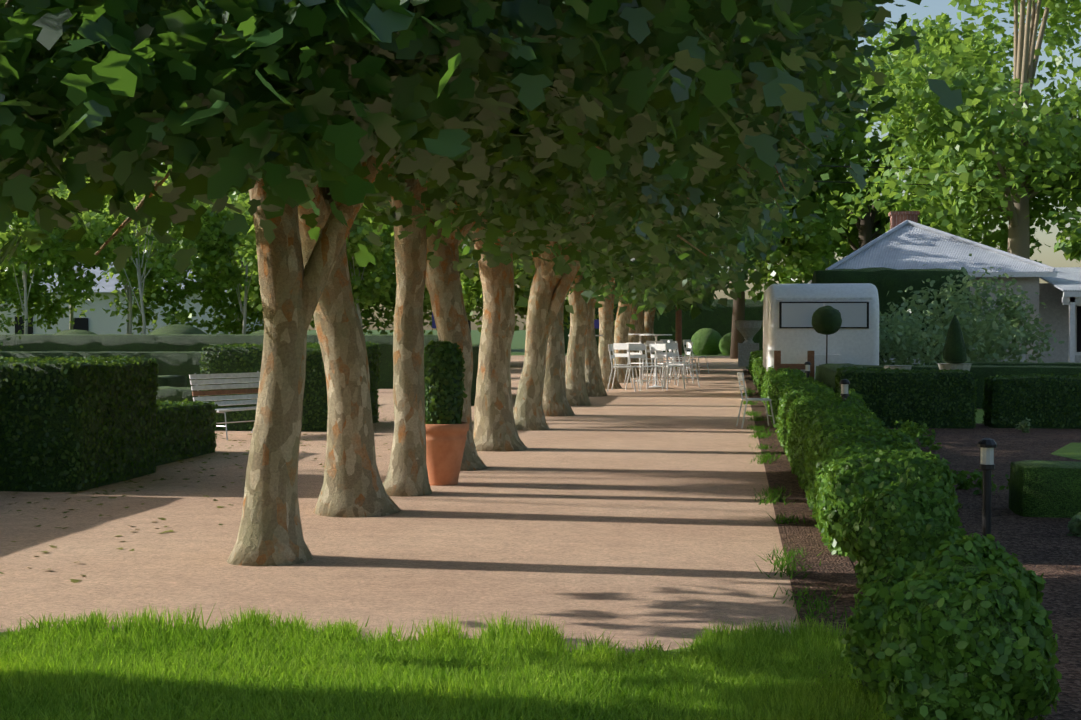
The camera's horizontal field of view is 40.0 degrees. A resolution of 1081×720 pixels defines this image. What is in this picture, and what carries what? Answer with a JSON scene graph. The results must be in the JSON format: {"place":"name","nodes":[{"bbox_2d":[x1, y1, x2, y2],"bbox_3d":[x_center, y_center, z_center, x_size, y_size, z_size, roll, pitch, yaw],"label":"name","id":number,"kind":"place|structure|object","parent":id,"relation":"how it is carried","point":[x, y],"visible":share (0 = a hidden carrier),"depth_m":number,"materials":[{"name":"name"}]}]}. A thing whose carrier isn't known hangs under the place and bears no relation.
{"place":"outdoors","nodes":[
{"label":"outdoors","id":0,"kind":"place"},
{"bbox_2d":[47,146,87,329],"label":"birch","id":1,"kind":"object","parent":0,"point":[71,319],"depth_m":72.27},
{"bbox_2d":[0,292,263,333],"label":"white house walls","id":2,"kind":"structure","parent":0,"point":[99,320],"depth_m":96.25,"materials":[{"name":"paint"}]},
{"bbox_2d":[16,249,231,292],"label":"building","id":3,"kind":"structure","parent":2,"relation":"on","point":[109,286],"depth_m":96.90,"materials":[{"name":"metal"}]},
{"bbox_2d":[0,355,800,655],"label":"gravel path","id":4,"kind":"structure","parent":0,"point":[631,515],"depth_m":11.36,"materials":[{"name":"gravel"}]},
{"bbox_2d":[0,355,159,491],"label":"hedge block","id":5,"kind":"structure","parent":4,"relation":"on","point":[59,418],"depth_m":14.72,"materials":[{"name":"plant"}]},
{"bbox_2d":[156,386,201,402],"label":"hedge","id":6,"kind":"object","parent":4,"relation":"on","point":[173,394],"visible":0.06,"depth_m":23.56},
{"bbox_2d":[155,398,217,465],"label":"low hedge","id":7,"kind":"object","parent":4,"relation":"on","point":[183,403],"depth_m":18.34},
{"bbox_2d":[189,371,259,439],"bbox_3d":[-4.500,0.669,22.216,0.837,0.968,1.500,1,1,35],"label":"bench","id":8,"kind":"object","parent":4,"relation":"on","point":[196,382],"visible":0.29,"depth_m":22.20,"materials":[{"name":"white wood"}]},
{"bbox_2d":[0,410,473,582],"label":"fallen leaves","id":9,"kind":"object","parent":4,"relation":"on","point":[75,580],"visible":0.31,"depth_m":14.18,"materials":[{"name":"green plant"}]},
{"bbox_2d":[198,341,380,431],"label":"hedge block","id":10,"kind":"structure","parent":4,"relation":"on","point":[234,366],"depth_m":23.40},
{"bbox_2d":[380,250,472,333],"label":"tree","id":11,"kind":"object","parent":4,"relation":"on","point":[428,307],"visible":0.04,"depth_m":65.30,"materials":[{"name":"green plant"}]},
{"bbox_2d":[391,232,478,273],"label":"birch","id":12,"kind":"object","parent":4,"relation":"on","point":[468,255],"visible":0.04,"depth_m":55.32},
{"bbox_2d":[425,422,468,485],"bbox_3d":[-1.024,0.972,15.408,0.572,0.640,0.572,0,1,7],"label":"terracotta pot","id":13,"kind":"object","parent":4,"relation":"on","point":[445,445],"visible":0.75,"depth_m":15.21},
{"bbox_2d":[424,339,467,423],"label":"potted topiary","id":14,"kind":"object","parent":13,"relation":"in","point":[429,368],"depth_m":15.22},
{"bbox_2d":[424,344,479,405],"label":"hedge block","id":15,"kind":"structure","parent":4,"relation":"on","point":[475,347],"depth_m":31.20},
{"bbox_2d":[4,0,901,517],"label":"plane tree","id":16,"kind":"object","parent":4,"relation":"on","point":[352,486],"depth_m":12.81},
{"bbox_2d":[423,241,533,331],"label":"tree","id":17,"kind":"object","parent":4,"relation":"on","point":[470,285],"visible":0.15,"depth_m":61.64,"materials":[{"name":"green plant"}]},
{"bbox_2d":[0,0,962,565],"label":"plane tree","id":18,"kind":"object","parent":4,"relation":"on","point":[208,100],"depth_m":7.38,"materials":[{"name":"plant"}]},
{"bbox_2d":[68,2,919,470],"bbox_3d":[-0.684,-3.561,16.885,9.697,9.778,8.439,0,1,7],"label":"plane tree","id":19,"kind":"object","parent":4,"relation":"on","point":[694,192],"depth_m":16.95,"materials":[{"name":"plant"}]},
{"bbox_2d":[432,312,598,327],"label":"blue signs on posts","id":20,"kind":"object","parent":4,"relation":"on","point":[596,323],"visible":0.15,"depth_m":52.01,"materials":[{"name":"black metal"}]},
{"bbox_2d":[513,259,532,289],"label":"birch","id":21,"kind":"object","parent":4,"relation":"on","point":[516,271],"visible":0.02,"depth_m":54.79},
{"bbox_2d":[514,275,616,330],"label":"tree","id":22,"kind":"object","parent":4,"relation":"on","point":[566,302],"visible":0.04,"depth_m":63.36,"materials":[{"name":"green plant"}]},
{"bbox_2d":[387,174,787,405],"bbox_3d":[0.753,-3.366,31.248,8.972,8.730,8.464,0,1,7],"label":"plane tree","id":23,"kind":"object","parent":4,"relation":"on","point":[694,266],"depth_m":31.13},
{"bbox_2d":[323,2,918,496],"bbox_3d":[-0.931,-3.106,14.530,9.709,8.969,8.429,0,1,7],"label":"plane tree","id":24,"kind":"object","parent":4,"relation":"on","point":[407,474],"depth_m":14.38,"materials":[{"name":"plant"}]},
{"bbox_2d":[363,35,896,451],"bbox_3d":[-0.150,-3.243,19.721,9.660,8.987,8.510,0,1,7],"label":"plane tree","id":25,"kind":"object","parent":4,"relation":"on","point":[806,160],"depth_m":19.65,"materials":[{"name":"plant"}]},
{"bbox_2d":[390,90,869,430],"bbox_3d":[0.480,-3.200,24.083,9.462,8.696,9.630,0,1,7],"label":"plane tree","id":26,"kind":"object","parent":4,"relation":"on","point":[549,291],"depth_m":23.56,"materials":[{"name":"plant"}]},
{"bbox_2d":[568,333,708,391],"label":"tables and chairs","id":27,"kind":"object","parent":4,"relation":"on","point":[661,345],"visible":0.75,"depth_m":40.82,"materials":[{"name":"white paint"}]},
{"bbox_2d":[469,166,819,388],"bbox_3d":[2.406,-3.298,39.608,9.983,8.294,7.922,0,1,7],"label":"plane tree","id":28,"kind":"object","parent":4,"relation":"on","point":[606,323],"depth_m":39.77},
{"bbox_2d":[519,208,791,372],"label":"plane tree","id":29,"kind":"object","parent":4,"relation":"on","point":[756,275],"depth_m":53.26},
{"bbox_2d":[513,184,799,396],"bbox_3d":[1.347,-3.301,34.592,9.553,8.461,9.371,0,1,7],"label":"plane tree","id":30,"kind":"object","parent":4,"relation":"on","point":[725,273],"depth_m":35.34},
{"bbox_2d":[566,193,792,382],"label":"plane tree","id":31,"kind":"object","parent":4,"relation":"on","point":[660,306],"depth_m":44.26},
{"bbox_2d":[644,234,775,368],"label":"plane tree","id":32,"kind":"object","parent":4,"relation":"on","point":[695,310],"depth_m":59.61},
{"bbox_2d":[628,187,799,377],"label":"plane tree","id":33,"kind":"object","parent":4,"relation":"on","point":[713,280],"depth_m":48.67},
{"bbox_2d":[736,372,774,427],"bbox_3d":[3.518,0.655,24.268,0.564,0.903,0.544,0,1,-3],"label":"white chair","id":34,"kind":"object","parent":4,"relation":"on","point":[740,375],"visible":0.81,"depth_m":24.11,"materials":[{"name":"paint"}]},
{"bbox_2d":[729,125,847,358],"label":"tree","id":35,"kind":"object","parent":4,"relation":"on","point":[800,265],"depth_m":77.30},
{"bbox_2d":[391,250,470,332],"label":"tree","id":36,"kind":"object","parent":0,"point":[469,322],"depth_m":113.30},
{"bbox_2d":[0,603,893,719],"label":"lawn","id":37,"kind":"structure","parent":0,"point":[324,712],"depth_m":6.85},
{"bbox_2d":[871,565,1061,719],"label":"bush","id":38,"kind":"object","parent":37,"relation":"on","point":[936,653],"depth_m":5.50,"materials":[{"name":"plant"}]},
{"bbox_2d":[307,330,748,368],"bbox_3d":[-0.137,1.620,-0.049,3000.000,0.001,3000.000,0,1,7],"label":"ground","id":39,"kind":"structure","parent":0,"point":[518,343],"depth_m":239.67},
{"bbox_2d":[0,260,36,330],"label":"tree","id":40,"kind":"object","parent":39,"relation":"on","point":[8,324],"visible":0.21,"depth_m":67.11,"materials":[{"name":"green plant"}]},
{"bbox_2d":[0,239,37,304],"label":"birch","id":41,"kind":"object","parent":39,"relation":"on","point":[6,282],"depth_m":61.75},
{"bbox_2d":[0,290,46,350],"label":"tree","id":42,"kind":"object","parent":39,"relation":"on","point":[5,321],"visible":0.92,"depth_m":33.08,"materials":[{"name":"green plant"}]},
{"bbox_2d":[0,193,75,333],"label":"birch","id":43,"kind":"object","parent":39,"relation":"on","point":[53,256],"depth_m":56.92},
{"bbox_2d":[4,190,103,332],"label":"tree","id":44,"kind":"object","parent":39,"relation":"on","point":[68,276],"visible":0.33,"depth_m":67.89,"materials":[{"name":"green plant"}]},
{"bbox_2d":[55,329,95,333],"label":"topiary dome","id":45,"kind":"structure","parent":39,"relation":"on","point":[74,331],"depth_m":46.78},
{"bbox_2d":[0,351,202,386],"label":"long hedge","id":46,"kind":"object","parent":39,"relation":"on","point":[187,363],"visible":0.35,"depth_m":31.19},
{"bbox_2d":[49,130,157,333],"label":"birch","id":47,"kind":"object","parent":39,"relation":"on","point":[62,186],"depth_m":68.05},
{"bbox_2d":[59,167,203,333],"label":"birch","id":48,"kind":"object","parent":39,"relation":"on","point":[101,225],"depth_m":57.06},
{"bbox_2d":[58,177,206,333],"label":"birch","id":49,"kind":"object","parent":39,"relation":"on","point":[176,232],"depth_m":60.41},
{"bbox_2d":[101,221,221,333],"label":"tree","id":50,"kind":"object","parent":39,"relation":"on","point":[178,294],"visible":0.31,"depth_m":65.51,"materials":[{"name":"green plant"}]},
{"bbox_2d":[157,375,186,386],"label":"hedge","id":51,"kind":"object","parent":39,"relation":"on","point":[173,380],"visible":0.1,"depth_m":27.34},
{"bbox_2d":[149,324,205,333],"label":"topiary dome","id":52,"kind":"structure","parent":39,"relation":"on","point":[178,329],"depth_m":47.20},
{"bbox_2d":[175,187,248,330],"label":"birch","id":53,"kind":"object","parent":39,"relation":"on","point":[232,190],"depth_m":69.89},
{"bbox_2d":[182,192,252,333],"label":"birch","id":54,"kind":"object","parent":39,"relation":"on","point":[220,259],"depth_m":59.03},
{"bbox_2d":[0,334,438,388],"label":"long hedge","id":55,"kind":"object","parent":39,"relation":"on","point":[119,342],"visible":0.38,"depth_m":40.60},
{"bbox_2d":[184,209,263,333],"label":"tree","id":56,"kind":"object","parent":39,"relation":"on","point":[227,325],"visible":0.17,"depth_m":66.52,"materials":[{"name":"green plant"}]},
{"bbox_2d":[251,330,263,333],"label":"topiary dome","id":57,"kind":"structure","parent":39,"relation":"on","point":[260,332],"depth_m":47.46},
{"bbox_2d":[215,255,314,330],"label":"tree","id":58,"kind":"object","parent":39,"relation":"on","point":[253,294],"visible":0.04,"depth_m":63.39,"materials":[{"name":"green plant"}]},
{"bbox_2d":[232,205,364,282],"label":"birch","id":59,"kind":"object","parent":39,"relation":"on","point":[248,253],"visible":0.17,"depth_m":55.60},
{"bbox_2d":[310,204,396,334],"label":"tree","id":60,"kind":"object","parent":39,"relation":"on","point":[369,313],"visible":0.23,"depth_m":64.52,"materials":[{"name":"green plant"}]},
{"bbox_2d":[346,217,394,327],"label":"birch","id":61,"kind":"object","parent":39,"relation":"on","point":[360,287],"depth_m":58.59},
{"bbox_2d":[371,241,395,306],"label":"tree","id":62,"kind":"object","parent":39,"relation":"on","point":[391,274],"depth_m":104.62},
{"bbox_2d":[388,90,822,416],"bbox_3d":[0.756,-3.250,27.281,9.034,8.672,8.091,0,1,7],"label":"plane tree","id":63,"kind":"object","parent":39,"relation":"on","point":[587,294],"depth_m":27.38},
{"bbox_2d":[563,299,762,353],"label":"hedge","id":64,"kind":"object","parent":39,"relation":"on","point":[719,320],"visible":0.17,"depth_m":95.32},
{"bbox_2d":[691,328,721,354],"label":"box ball","id":65,"kind":"object","parent":39,"relation":"on","point":[705,341],"visible":0.75,"depth_m":90.59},
{"bbox_2d":[719,332,730,355],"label":"box ball","id":66,"kind":"object","parent":39,"relation":"on","point":[725,344],"visible":0.38,"depth_m":88.64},
{"bbox_2d":[734,320,762,366],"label":"stone urn","id":67,"kind":"object","parent":39,"relation":"on","point":[748,330],"visible":0.98,"depth_m":62.88,"materials":[{"name":"stone"}]},
{"bbox_2d":[748,350,833,431],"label":"border hedge","id":68,"kind":"object","parent":39,"relation":"on","point":[767,377],"depth_m":27.53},
{"bbox_2d":[818,363,866,391],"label":"parterre hedge","id":69,"kind":"object","parent":39,"relation":"on","point":[827,372],"visible":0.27,"depth_m":27.97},
{"bbox_2d":[675,165,1080,365],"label":"power lines and poles","id":70,"kind":"object","parent":39,"relation":"on","point":[678,330],"visible":0.15,"depth_m":61.55,"materials":[{"name":"black metal"}]},
{"bbox_2d":[811,267,969,361],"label":"tall hedge","id":71,"kind":"object","parent":39,"relation":"on","point":[884,280],"depth_m":40.50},
{"bbox_2d":[793,5,1012,265],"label":"tree","id":72,"kind":"object","parent":39,"relation":"on","point":[856,133],"depth_m":80.42,"materials":[{"name":"plant"}]},
{"bbox_2d":[842,472,966,592],"bbox_3d":[2.158,1.085,8.826,0.747,0.849,0.750,0,1,7],"label":"bush","id":73,"kind":"object","parent":39,"relation":"on","point":[897,517],"depth_m":8.61,"materials":[{"name":"plant"}]},
{"bbox_2d":[822,464,899,561],"bbox_3d":[2.068,0.964,9.334,0.608,0.635,0.651,0,1,7],"label":"hedge","id":74,"kind":"object","parent":73,"relation":"attached to","point":[845,503],"depth_m":9.23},
{"bbox_2d":[820,0,1080,262],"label":"tree","id":75,"kind":"object","parent":39,"relation":"on","point":[970,141],"depth_m":61.63,"materials":[{"name":"plant"}]},
{"bbox_2d":[849,408,1080,719],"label":"mulch bed","id":76,"kind":"object","parent":39,"relation":"on","point":[1049,548],"depth_m":11.87,"materials":[{"name":"soil"}]},
{"bbox_2d":[774,351,814,377],"bbox_3d":[5.374,0.376,31.457,0.840,1.150,0.140,0,1,7],"label":"timber gate fence","id":77,"kind":"object","parent":76,"relation":"on","point":[777,359],"visible":0.48,"depth_m":31.42,"materials":[{"name":"brown wood"}]},
{"bbox_2d":[804,361,810,377],"bbox_3d":[4.773,0.541,26.526,0.124,1.030,0.118,0,1,7],"label":"bollard lamp","id":78,"kind":"object","parent":76,"relation":"on","point":[807,364],"visible":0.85,"depth_m":26.49,"materials":[{"name":"black metal"}]},
{"bbox_2d":[826,335,827,363],"bbox_3d":[5.763,0.093,29.919,0.432,1.780,0.421,0,1,7],"label":"trunk","id":79,"kind":"object","parent":76,"relation":"on","point":[826,348],"visible":0.04,"depth_m":29.90,"materials":[{"name":"wood"}]},
{"bbox_2d":[812,305,841,334],"bbox_3d":[5.764,-0.802,29.902,0.600,0.591,0.619,0,1,7],"label":"topiary ball","id":80,"kind":"object","parent":79,"relation":"attached to","point":[827,320],"visible":1,"depth_m":29.69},
{"bbox_2d":[839,379,849,400],"bbox_3d":[3.545,0.736,17.309,0.124,1.030,0.118,0,1,7],"label":"bollard lamp","id":81,"kind":"object","parent":76,"relation":"on","point":[844,383],"visible":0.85,"depth_m":17.27,"materials":[{"name":"black metal"}]},
{"bbox_2d":[776,383,958,557],"bbox_3d":[3.195,0.859,15.996,1.029,0.940,11.430,0,1,7],"label":"border hedge","id":82,"kind":"object","parent":76,"relation":"on","point":[809,475],"depth_m":12.43,"materials":[{"name":"plant"}]},
{"bbox_2d":[892,419,917,435],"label":"bed plant","id":83,"kind":"object","parent":76,"relation":"on","point":[901,422],"visible":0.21,"depth_m":20.77,"materials":[{"name":"green plant"}]},
{"bbox_2d":[834,366,977,428],"bbox_3d":[6.002,0.626,24.506,2.278,1.046,1.044,0,1,7],"label":"parterre hedge","id":84,"kind":"object","parent":76,"relation":"on","point":[907,381],"depth_m":24.04,"materials":[{"name":"plant"}]},
{"bbox_2d":[899,420,930,444],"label":"bed plant","id":85,"kind":"object","parent":76,"relation":"on","point":[915,428],"visible":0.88,"depth_m":20.66,"materials":[{"name":"green plant"}]},
{"bbox_2d":[879,302,969,365],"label":"soft shrub","id":86,"kind":"object","parent":76,"relation":"on","point":[912,329],"visible":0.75,"depth_m":33.94,"materials":[{"name":"green plant"}]},
{"bbox_2d":[917,429,941,449],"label":"bed plant","id":87,"kind":"object","parent":76,"relation":"on","point":[924,440],"visible":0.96,"depth_m":19.64,"materials":[{"name":"green plant"}]},
{"bbox_2d":[815,365,1080,407],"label":"parterre hedge","id":88,"kind":"object","parent":76,"relation":"on","point":[981,372],"visible":0.19,"depth_m":30.01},
{"bbox_2d":[883,354,1025,364],"bbox_3d":[10.361,0.342,37.816,5.862,0.953,1.909,-1,2,-45],"label":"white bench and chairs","id":89,"kind":"object","parent":76,"relation":"on","point":[1005,360],"visible":0.04,"depth_m":39.38,"materials":[{"name":"paint"}]},
{"bbox_2d":[879,253,1037,361],"bbox_3d":[10.082,-0.864,37.261,4.581,3.602,3.737,0,1,7],"label":"soft shrub","id":90,"kind":"object","parent":76,"relation":"on","point":[981,353],"visible":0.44,"depth_m":37.03,"materials":[{"name":"green plant"}]},
{"bbox_2d":[953,470,973,489],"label":"bed plant","id":91,"kind":"object","parent":76,"relation":"on","point":[963,481],"visible":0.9,"depth_m":14.92,"materials":[{"name":"green plant"}]},
{"bbox_2d":[975,409,983,422],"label":"parterre lawn","id":92,"kind":"structure","parent":76,"relation":"on","point":[979,413],"depth_m":27.48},
{"bbox_2d":[883,365,912,369],"bbox_3d":[7.038,0.552,29.262,0.580,0.890,0.580,0,1,7],"label":"planter","id":93,"kind":"object","parent":92,"relation":"on","point":[899,366],"visible":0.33,"depth_m":29.05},
{"bbox_2d":[937,363,972,371],"bbox_3d":[7.578,0.552,27.176,0.638,0.979,0.638,0,1,7],"label":"planter","id":94,"kind":"object","parent":92,"relation":"on","point":[962,366],"visible":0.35,"depth_m":26.94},
{"bbox_2d":[942,315,966,363],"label":"cone topiary","id":95,"kind":"object","parent":94,"relation":"on","point":[954,350],"visible":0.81,"depth_m":27.03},
{"bbox_2d":[879,362,1080,366],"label":"wall","id":96,"kind":"structure","parent":76,"relation":"on","point":[1026,364],"depth_m":35.36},
{"bbox_2d":[963,469,998,494],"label":"bed plant","id":97,"kind":"object","parent":76,"relation":"on","point":[975,475],"visible":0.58,"depth_m":14.46,"materials":[{"name":"green plant"}]},
{"bbox_2d":[977,438,996,541],"bbox_3d":[2.896,0.959,9.633,0.124,0.910,0.118,0,1,7],"label":"bollard lamp","id":98,"kind":"object","parent":76,"relation":"on","point":[987,464],"visible":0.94,"depth_m":9.61,"materials":[{"name":"black metal"}]},
{"bbox_2d":[916,267,1064,362],"bbox_3d":[11.975,-0.828,39.749,3.811,3.351,3.788,0,1,-20],"label":"soft shrub","id":99,"kind":"object","parent":76,"relation":"on","point":[1012,313],"visible":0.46,"depth_m":39.24,"materials":[{"name":"green plant"}]},
{"bbox_2d":[999,474,1009,489],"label":"bed plant","id":100,"kind":"object","parent":76,"relation":"on","point":[1002,487],"visible":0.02,"depth_m":14.24,"materials":[{"name":"green plant"}]},
{"bbox_2d":[1015,418,1030,432],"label":"bed plant","id":101,"kind":"object","parent":76,"relation":"on","point":[1024,425],"visible":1,"depth_m":22.95,"materials":[{"name":"green plant"}]},
{"bbox_2d":[982,373,1080,428],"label":"parterre hedge","id":102,"kind":"object","parent":76,"relation":"on","point":[1075,420],"depth_m":24.00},
{"bbox_2d":[1009,460,1080,517],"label":"parterre hedge","id":103,"kind":"object","parent":76,"relation":"on","point":[1039,488],"visible":0.92,"depth_m":12.70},
{"bbox_2d":[1047,191,1080,264],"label":"tree","id":104,"kind":"object","parent":76,"relation":"on","point":[1071,248],"visible":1,"depth_m":57.60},
{"bbox_2d":[1051,443,1080,459],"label":"parterre lawn","id":105,"kind":"structure","parent":76,"relation":"on","point":[1071,450],"depth_m":19.44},
{"bbox_2d":[1067,512,1080,536],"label":"shrub","id":106,"kind":"object","parent":76,"relation":"on","point":[1074,528],"visible":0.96,"depth_m":11.57,"materials":[{"name":"green plant"}]},
{"bbox_2d":[162,0,1080,329],"label":"sky","id":107,"kind":"structure","parent":0,"point":[1048,257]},
{"bbox_2d":[743,369,878,719],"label":"path edge soil","id":108,"kind":"structure","parent":0,"point":[833,572],"depth_m":10.84,"materials":[{"name":"soil"}]},
{"bbox_2d":[739,388,855,622],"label":"grass tufts","id":109,"kind":"object","parent":108,"relation":"on","point":[771,495],"visible":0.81,"depth_m":10.43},
{"bbox_2d":[841,555,925,694],"bbox_3d":[1.596,1.173,6.375,0.593,0.668,0.647,0,1,7],"label":"bush","id":110,"kind":"object","parent":108,"relation":"on","point":[863,637],"depth_m":6.29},
{"bbox_2d":[910,533,1045,609],"bbox_3d":[1.747,0.996,6.016,0.557,0.580,0.584,0,1,7],"label":"bush","id":111,"kind":"object","parent":110,"relation":"attached to","point":[967,541],"depth_m":5.91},
{"bbox_2d":[763,283,878,379],"bbox_3d":[6.521,-0.646,35.050,2.400,2.200,5.400,0,1,7],"label":"camper trailer","id":112,"kind":"object","parent":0,"point":[857,346],"visible":0.58,"depth_m":32.46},
{"bbox_2d":[763,297,872,377],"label":"caravan fittings","id":113,"kind":"object","parent":112,"relation":"attached to","point":[800,314],"visible":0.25,"depth_m":32.29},
{"bbox_2d":[969,277,1080,362],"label":"house walls","id":114,"kind":"structure","parent":0,"point":[1055,312],"depth_m":45.32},
{"bbox_2d":[809,224,1080,290],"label":"house roof","id":115,"kind":"structure","parent":114,"relation":"on","point":[907,246],"depth_m":45.14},
{"bbox_2d":[888,211,919,228],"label":"house chimney","id":116,"kind":"object","parent":115,"relation":"on","point":[897,218],"visible":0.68,"depth_m":47.42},
{"bbox_2d":[807,220,1080,296],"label":"house gutters and cappings","id":117,"kind":"object","parent":115,"relation":"attached to","point":[958,238],"visible":0.69,"depth_m":44.92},
{"bbox_2d":[1062,297,1080,362],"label":"house verandah","id":118,"kind":"object","parent":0,"point":[1071,302],"visible":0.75,"depth_m":42.53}
]}

